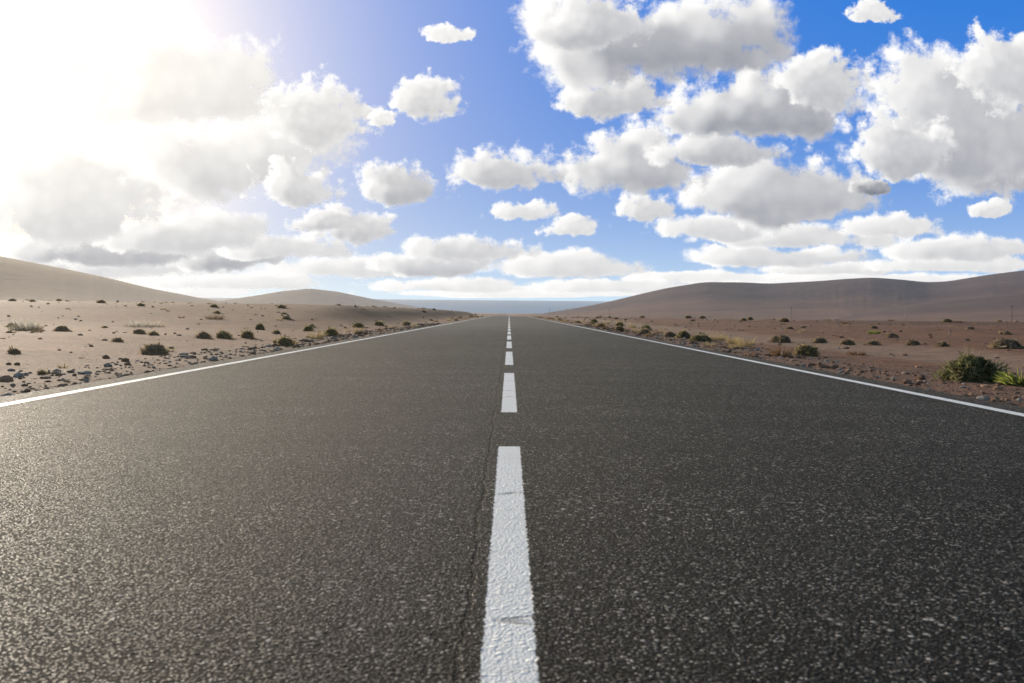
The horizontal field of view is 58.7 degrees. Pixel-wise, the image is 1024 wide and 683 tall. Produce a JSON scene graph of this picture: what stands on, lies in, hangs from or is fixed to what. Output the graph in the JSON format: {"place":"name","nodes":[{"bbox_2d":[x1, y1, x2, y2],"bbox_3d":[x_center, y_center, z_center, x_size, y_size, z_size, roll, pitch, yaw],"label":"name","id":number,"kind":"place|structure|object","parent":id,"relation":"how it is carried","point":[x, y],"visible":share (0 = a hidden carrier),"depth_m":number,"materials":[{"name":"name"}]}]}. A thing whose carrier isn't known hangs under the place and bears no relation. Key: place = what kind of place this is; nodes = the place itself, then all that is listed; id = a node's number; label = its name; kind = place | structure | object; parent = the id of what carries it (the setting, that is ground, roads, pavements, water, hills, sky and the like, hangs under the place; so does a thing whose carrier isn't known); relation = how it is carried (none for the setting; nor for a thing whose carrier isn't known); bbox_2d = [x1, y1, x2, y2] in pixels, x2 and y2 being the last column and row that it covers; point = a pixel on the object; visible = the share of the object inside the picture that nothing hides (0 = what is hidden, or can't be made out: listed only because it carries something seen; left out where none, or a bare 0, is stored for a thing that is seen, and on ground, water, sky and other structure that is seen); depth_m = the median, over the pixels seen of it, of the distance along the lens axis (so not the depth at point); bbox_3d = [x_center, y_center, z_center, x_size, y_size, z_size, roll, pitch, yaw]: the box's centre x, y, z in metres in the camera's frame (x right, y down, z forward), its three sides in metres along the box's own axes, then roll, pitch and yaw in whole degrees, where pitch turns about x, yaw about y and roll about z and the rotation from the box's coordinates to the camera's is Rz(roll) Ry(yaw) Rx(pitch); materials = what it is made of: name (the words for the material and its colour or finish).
{"place":"outdoors","nodes":[
{"label":"outdoors","id":0,"kind":"place"},
{"bbox_2d":[41,260,68,268],"bbox_3d":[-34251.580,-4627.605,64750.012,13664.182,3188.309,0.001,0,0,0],"label":"cloud","id":1,"kind":"structure","parent":0,"point":[59,264],"depth_m":64749.99,"materials":[{"name":"white"}]},
{"bbox_2d":[0,0,112,87],"bbox_3d":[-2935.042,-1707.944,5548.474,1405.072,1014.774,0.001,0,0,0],"label":"cloud","id":2,"kind":"structure","parent":0,"point":[43,42],"depth_m":5548.47,"materials":[{"name":"white"}]},
{"bbox_2d":[0,234,190,268],"bbox_3d":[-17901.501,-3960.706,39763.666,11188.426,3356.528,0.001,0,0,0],"label":"cloud","id":3,"kind":"structure","parent":0,"point":[86,254],"depth_m":39763.66,"materials":[{"name":"white"}]},
{"bbox_2d":[0,134,199,250],"bbox_3d":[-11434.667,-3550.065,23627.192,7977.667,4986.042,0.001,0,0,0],"label":"cloud","id":4,"kind":"structure","parent":0,"point":[51,192],"depth_m":23627.18,"materials":[{"name":"white"}]},
{"bbox_2d":[0,256,229,302],"bbox_3d":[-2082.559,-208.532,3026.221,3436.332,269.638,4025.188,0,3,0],"label":"hill","id":5,"kind":"structure","parent":0,"point":[22,280],"depth_m":2489.04,"materials":[{"name":"beige sand"}]},
{"bbox_2d":[3,18,285,134],"bbox_3d":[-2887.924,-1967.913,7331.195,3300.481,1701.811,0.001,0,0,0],"label":"cloud","id":6,"kind":"structure","parent":0,"point":[147,75],"depth_m":7331.19,"materials":[{"name":"white"}]},
{"bbox_2d":[57,259,256,278],"bbox_3d":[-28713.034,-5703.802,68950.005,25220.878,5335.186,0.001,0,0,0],"label":"cloud","id":7,"kind":"structure","parent":0,"point":[125,272],"depth_m":68949.98,"materials":[{"name":"white"}]},
{"bbox_2d":[91,206,267,258],"bbox_3d":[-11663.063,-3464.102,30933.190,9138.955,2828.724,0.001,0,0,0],"label":"cloud","id":8,"kind":"structure","parent":0,"point":[206,230],"depth_m":30933.18,"materials":[{"name":"white"}]},
{"bbox_2d":[162,287,249,297],"bbox_3d":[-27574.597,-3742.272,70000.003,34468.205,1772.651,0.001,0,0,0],"label":"cloud","id":9,"kind":"structure","parent":0,"point":[199,292],"depth_m":69999.98,"materials":[{"name":"white"}]},
{"bbox_2d":[134,270,318,289],"bbox_3d":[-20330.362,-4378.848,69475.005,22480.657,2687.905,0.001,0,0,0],"label":"cloud","id":10,"kind":"structure","parent":0,"point":[257,280],"depth_m":69474.99,"materials":[{"name":"white"}]},
{"bbox_2d":[173,248,284,273],"bbox_3d":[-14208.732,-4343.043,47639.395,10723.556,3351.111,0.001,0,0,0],"label":"cloud","id":11,"kind":"structure","parent":0,"point":[210,263],"depth_m":47639.38,"materials":[{"name":"white"}]},
{"bbox_2d":[100,100,362,204],"bbox_3d":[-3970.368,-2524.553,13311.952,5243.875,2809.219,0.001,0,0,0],"label":"cloud","id":12,"kind":"structure","parent":0,"point":[224,161],"depth_m":13311.95,"materials":[{"name":"white"}]},
{"bbox_2d":[215,231,351,260],"bbox_3d":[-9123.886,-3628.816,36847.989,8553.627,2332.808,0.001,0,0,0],"label":"cloud","id":13,"kind":"structure","parent":0,"point":[303,245],"depth_m":36847.98,"materials":[{"name":"white"}]},
{"bbox_2d":[240,154,345,208],"bbox_3d":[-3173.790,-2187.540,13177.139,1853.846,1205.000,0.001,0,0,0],"label":"cloud","id":14,"kind":"structure","parent":0,"point":[284,184],"depth_m":13177.14,"materials":[{"name":"white"}]},
{"bbox_2d":[222,289,420,308],"bbox_3d":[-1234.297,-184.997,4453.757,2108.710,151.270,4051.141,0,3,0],"label":"hill","id":15,"kind":"structure","parent":0,"point":[313,296],"depth_m":3889.11,"materials":[{"name":"beige sand"}]},
{"bbox_2d":[285,206,357,231],"bbox_3d":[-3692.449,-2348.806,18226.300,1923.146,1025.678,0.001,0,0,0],"label":"cloud","id":16,"kind":"structure","parent":0,"point":[316,219],"depth_m":18226.29,"materials":[{"name":"white"}]},
{"bbox_2d":[261,72,383,152],"bbox_3d":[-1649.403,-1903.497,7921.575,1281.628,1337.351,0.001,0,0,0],"label":"cloud","id":17,"kind":"structure","parent":0,"point":[327,114],"depth_m":7921.57,"materials":[{"name":"white"}]},
{"bbox_2d":[264,255,401,278],"bbox_3d":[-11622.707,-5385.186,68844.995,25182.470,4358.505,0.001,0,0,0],"label":"cloud","id":18,"kind":"structure","parent":0,"point":[354,267],"depth_m":68844.98,"materials":[{"name":"white"}]},
{"bbox_2d":[306,203,395,246],"bbox_3d":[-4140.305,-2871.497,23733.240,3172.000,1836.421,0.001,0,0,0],"label":"cloud","id":19,"kind":"structure","parent":0,"point":[374,226],"depth_m":23733.23,"materials":[{"name":"white"}]},
{"bbox_2d":[367,108,397,126],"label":"cloud","id":20,"kind":"structure","parent":0,"point":[379,117],"depth_m":6695.08,"materials":[{"name":"white"}]},
{"bbox_2d":[204,298,609,312],"bbox_3d":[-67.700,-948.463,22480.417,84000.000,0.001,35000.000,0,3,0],"label":"sea","id":21,"kind":"structure","parent":0,"point":[495,306],"depth_m":16987.99,"materials":[{"name":"blue liquid"}]},
{"bbox_2d":[356,159,461,207],"bbox_3d":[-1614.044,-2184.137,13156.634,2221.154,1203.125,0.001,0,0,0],"label":"cloud","id":22,"kind":"structure","parent":0,"point":[387,185],"depth_m":13156.63,"materials":[{"name":"white"}]},
{"bbox_2d":[388,67,460,121],"bbox_3d":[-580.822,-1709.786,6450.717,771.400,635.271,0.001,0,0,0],"label":"cloud","id":23,"kind":"structure","parent":0,"point":[418,96],"depth_m":6450.72,"materials":[{"name":"white"}]},
{"bbox_2d":[364,252,500,277],"bbox_3d":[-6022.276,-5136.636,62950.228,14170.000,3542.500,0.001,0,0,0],"label":"cloud","id":24,"kind":"structure","parent":0,"point":[402,265],"depth_m":62950.22,"materials":[{"name":"white"}]},
{"bbox_2d":[368,275,522,293],"bbox_3d":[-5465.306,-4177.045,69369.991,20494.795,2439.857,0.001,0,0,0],"label":"cloud","id":25,"kind":"structure","parent":0,"point":[486,285],"depth_m":69369.98,"materials":[{"name":"white"}]},
{"bbox_2d":[421,21,475,43],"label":"cloud","id":26,"kind":"structure","parent":0,"point":[444,33],"depth_m":4378.39,"materials":[{"name":"white"}]},
{"bbox_2d":[401,234,541,262],"bbox_3d":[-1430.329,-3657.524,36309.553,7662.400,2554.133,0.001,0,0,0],"label":"cloud","id":27,"kind":"structure","parent":0,"point":[465,247],"depth_m":36309.55,"materials":[{"name":"white"}]},
{"bbox_2d":[446,146,571,190],"bbox_3d":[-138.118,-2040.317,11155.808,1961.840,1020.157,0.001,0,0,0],"label":"cloud","id":28,"kind":"structure","parent":0,"point":[484,169],"depth_m":11155.81,"materials":[{"name":"white"}]},
{"bbox_2d":[0,316,1023,682],"bbox_3d":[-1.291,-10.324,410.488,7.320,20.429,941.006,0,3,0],"label":"road","id":29,"kind":"structure","parent":0,"point":[312,516],"depth_m":2.69,"materials":[{"name":"grey asphalt"}]},
{"bbox_2d":[0,316,1023,682],"bbox_3d":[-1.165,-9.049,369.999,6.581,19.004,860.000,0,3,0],"label":"road markings","id":30,"kind":"structure","parent":29,"relation":"on","point":[508,642],"depth_m":2.17,"materials":[{"name":"paint"}]},
{"bbox_2d":[0,300,1023,406],"bbox_3d":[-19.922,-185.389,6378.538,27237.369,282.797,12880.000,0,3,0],"label":"ground","id":31,"kind":"structure","parent":0,"point":[37,354],"depth_m":27.55,"materials":[{"name":"brown sand"}]},
{"bbox_2d":[0,300,1023,406],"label":"rocks","id":32,"kind":"object","parent":31,"relation":"on","point":[19,374],"visible":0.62,"depth_m":12.42,"materials":[{"name":"stone"}]},
{"bbox_2d":[3,298,1023,385],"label":"shrubs","id":33,"kind":"object","parent":31,"relation":"on","point":[969,368],"visible":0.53,"depth_m":20.11,"materials":[{"name":"green plant"}]},
{"bbox_2d":[0,0,1023,300],"label":"sky","id":34,"kind":"structure","parent":0,"point":[507,101],"materials":[{"name":"blue"}]},
{"bbox_2d":[400,286,637,297],"bbox_3d":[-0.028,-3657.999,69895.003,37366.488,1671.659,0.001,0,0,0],"label":"cloud","id":35,"kind":"structure","parent":0,"point":[525,292],"depth_m":69894.99,"materials":[{"name":"white"}]},
{"bbox_2d":[490,198,558,219],"bbox_3d":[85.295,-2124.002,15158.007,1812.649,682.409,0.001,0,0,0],"label":"cloud","id":36,"kind":"structure","parent":0,"point":[534,209],"depth_m":15158.00,"materials":[{"name":"white"}]},
{"bbox_2d":[534,212,596,236],"bbox_3d":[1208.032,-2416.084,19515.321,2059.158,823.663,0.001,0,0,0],"label":"cloud","id":37,"kind":"structure","parent":0,"point":[573,224],"depth_m":19515.32,"materials":[{"name":"white"}]},
{"bbox_2d":[481,247,650,278],"bbox_3d":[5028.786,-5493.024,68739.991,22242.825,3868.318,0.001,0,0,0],"label":"cloud","id":38,"kind":"structure","parent":0,"point":[587,262],"depth_m":68739.98,"materials":[{"name":"white"}]},
{"bbox_2d":[525,0,657,52],"bbox_3d":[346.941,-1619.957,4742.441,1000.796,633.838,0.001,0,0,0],"label":"cloud","id":39,"kind":"structure","parent":0,"point":[571,26],"depth_m":4742.44,"materials":[{"name":"white"}]},
{"bbox_2d":[553,72,670,123],"bbox_3d":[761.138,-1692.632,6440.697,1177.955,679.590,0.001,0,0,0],"label":"cloud","id":40,"kind":"structure","parent":0,"point":[636,93],"depth_m":6440.70,"materials":[{"name":"white"}]},
{"bbox_2d":[516,120,709,195],"bbox_3d":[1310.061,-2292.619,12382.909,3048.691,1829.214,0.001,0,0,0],"label":"cloud","id":41,"kind":"structure","parent":0,"point":[621,161],"depth_m":12382.91,"materials":[{"name":"white"}]},
{"bbox_2d":[526,278,740,293],"bbox_3d":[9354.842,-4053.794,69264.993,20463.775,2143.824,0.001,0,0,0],"label":"cloud","id":42,"kind":"structure","parent":0,"point":[630,286],"depth_m":69264.99,"materials":[{"name":"white"}]},
{"bbox_2d":[615,191,675,221],"bbox_3d":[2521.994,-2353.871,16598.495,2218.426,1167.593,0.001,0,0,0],"label":"cloud","id":43,"kind":"structure","parent":0,"point":[637,207],"depth_m":16598.49,"materials":[{"name":"white"}]},
{"bbox_2d":[519,0,796,96],"bbox_3d":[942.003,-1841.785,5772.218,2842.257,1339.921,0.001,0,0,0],"label":"cloud","id":44,"kind":"structure","parent":0,"point":[711,36],"depth_m":5772.22,"materials":[{"name":"white"}]},
{"bbox_2d":[621,270,765,282],"bbox_3d":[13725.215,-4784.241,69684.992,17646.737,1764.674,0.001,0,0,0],"label":"cloud","id":45,"kind":"structure","parent":0,"point":[692,276],"depth_m":69684.99,"materials":[{"name":"white"}]},
{"bbox_2d":[655,214,779,243],"bbox_3d":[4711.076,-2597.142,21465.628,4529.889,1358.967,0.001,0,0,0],"label":"cloud","id":46,"kind":"structure","parent":0,"point":[727,229],"depth_m":21465.63,"materials":[{"name":"white"}]},
{"bbox_2d":[644,133,809,167],"bbox_3d":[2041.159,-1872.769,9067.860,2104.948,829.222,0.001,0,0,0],"label":"cloud","id":47,"kind":"structure","parent":0,"point":[715,149],"depth_m":9067.86,"materials":[{"name":"white"}]},
{"bbox_2d":[628,62,864,142],"bbox_3d":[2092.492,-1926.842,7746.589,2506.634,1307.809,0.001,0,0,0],"label":"cloud","id":48,"kind":"structure","parent":0,"point":[751,103],"depth_m":7746.59,"materials":[{"name":"white"}]},
{"bbox_2d":[684,243,867,268],"bbox_3d":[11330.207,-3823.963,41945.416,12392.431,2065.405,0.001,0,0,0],"label":"cloud","id":49,"kind":"structure","parent":0,"point":[714,255],"depth_m":41945.41,"materials":[{"name":"white"}]},
{"bbox_2d":[533,270,1023,318],"bbox_3d":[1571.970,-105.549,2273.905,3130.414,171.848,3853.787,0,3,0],"label":"hill","id":50,"kind":"structure","parent":0,"point":[836,299],"depth_m":1450.81,"materials":[{"name":"brown sand"}]},
{"bbox_2d":[677,140,879,233],"bbox_3d":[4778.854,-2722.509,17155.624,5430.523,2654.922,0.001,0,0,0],"label":"cloud","id":51,"kind":"structure","parent":0,"point":[767,196],"depth_m":17155.62,"materials":[{"name":"white"}]},
{"bbox_2d":[687,223,896,249],"bbox_3d":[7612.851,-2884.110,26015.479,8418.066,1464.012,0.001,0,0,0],"label":"cloud","id":52,"kind":"structure","parent":0,"point":[801,235],"depth_m":26015.48,"materials":[{"name":"white"}]},
{"bbox_2d":[709,260,893,276],"bbox_3d":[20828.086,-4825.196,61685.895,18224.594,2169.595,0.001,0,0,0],"label":"cloud","id":53,"kind":"structure","parent":0,"point":[852,267],"depth_m":61685.89,"materials":[{"name":"white"}]},
{"bbox_2d":[772,46,874,116],"bbox_3d":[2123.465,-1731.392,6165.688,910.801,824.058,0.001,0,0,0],"label":"cloud","id":54,"kind":"structure","parent":0,"point":[819,78],"depth_m":6165.69,"materials":[{"name":"white"}]},
{"bbox_2d":[848,178,890,195],"bbox_3d":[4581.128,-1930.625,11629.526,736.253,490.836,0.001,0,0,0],"label":"cloud","id":55,"kind":"structure","parent":0,"point":[872,187],"depth_m":11629.53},
{"bbox_2d":[757,272,982,282],"bbox_3d":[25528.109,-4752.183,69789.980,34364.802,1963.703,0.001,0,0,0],"label":"cloud","id":56,"kind":"structure","parent":0,"point":[789,278],"depth_m":69789.98,"materials":[{"name":"white"}]},
{"bbox_2d":[845,0,900,22],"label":"cloud","id":57,"kind":"structure","parent":0,"point":[875,11],"depth_m":4104.90,"materials":[{"name":"white"}]},
{"bbox_2d":[836,211,943,237],"bbox_3d":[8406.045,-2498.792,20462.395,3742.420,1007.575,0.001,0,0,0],"label":"cloud","id":58,"kind":"structure","parent":0,"point":[901,224],"depth_m":20462.40,"materials":[{"name":"white"}]},
{"bbox_2d":[847,105,957,182],"bbox_3d":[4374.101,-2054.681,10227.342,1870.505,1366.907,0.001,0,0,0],"label":"cloud","id":59,"kind":"structure","parent":0,"point":[887,151],"depth_m":10227.34,"materials":[{"name":"white"}]},
{"bbox_2d":[834,31,1023,199],"bbox_3d":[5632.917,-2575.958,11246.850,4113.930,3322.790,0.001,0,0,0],"label":"cloud","id":60,"kind":"structure","parent":0,"point":[916,91],"depth_m":11246.85,"materials":[{"name":"white"}]},
{"bbox_2d":[841,293,1023,321],"bbox_3d":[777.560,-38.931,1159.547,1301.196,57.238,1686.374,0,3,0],"label":"hill spur","id":61,"kind":"structure","parent":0,"point":[989,309],"depth_m":841.82,"materials":[{"name":"brown sand"}]},
{"bbox_2d":[863,255,1023,273],"bbox_3d":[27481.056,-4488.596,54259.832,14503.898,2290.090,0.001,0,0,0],"label":"cloud","id":62,"kind":"structure","parent":0,"point":[1006,263],"depth_m":54259.84,"materials":[{"name":"white"}]},
{"bbox_2d":[880,232,1023,262],"bbox_3d":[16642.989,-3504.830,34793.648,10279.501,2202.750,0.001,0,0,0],"label":"cloud","id":63,"kind":"structure","parent":0,"point":[981,247],"depth_m":34793.65,"materials":[{"name":"white"}]},
{"bbox_2d":[943,162,1023,199],"bbox_3d":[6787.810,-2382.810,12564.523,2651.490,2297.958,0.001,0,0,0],"label":"cloud","id":64,"kind":"structure","parent":0,"point":[1003,188],"depth_m":12564.52,"materials":[{"name":"white"}]},
{"bbox_2d":[945,19,1023,116],"bbox_3d":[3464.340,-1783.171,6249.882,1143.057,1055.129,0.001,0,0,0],"label":"cloud","id":65,"kind":"structure","parent":0,"point":[988,61],"depth_m":6249.88,"materials":[{"name":"white"}]},
{"bbox_2d":[968,197,1012,217],"bbox_3d":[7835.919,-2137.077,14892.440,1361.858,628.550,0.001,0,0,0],"label":"cloud","id":66,"kind":"structure","parent":0,"point":[995,207],"depth_m":14892.44,"materials":[{"name":"white"}]}
]}

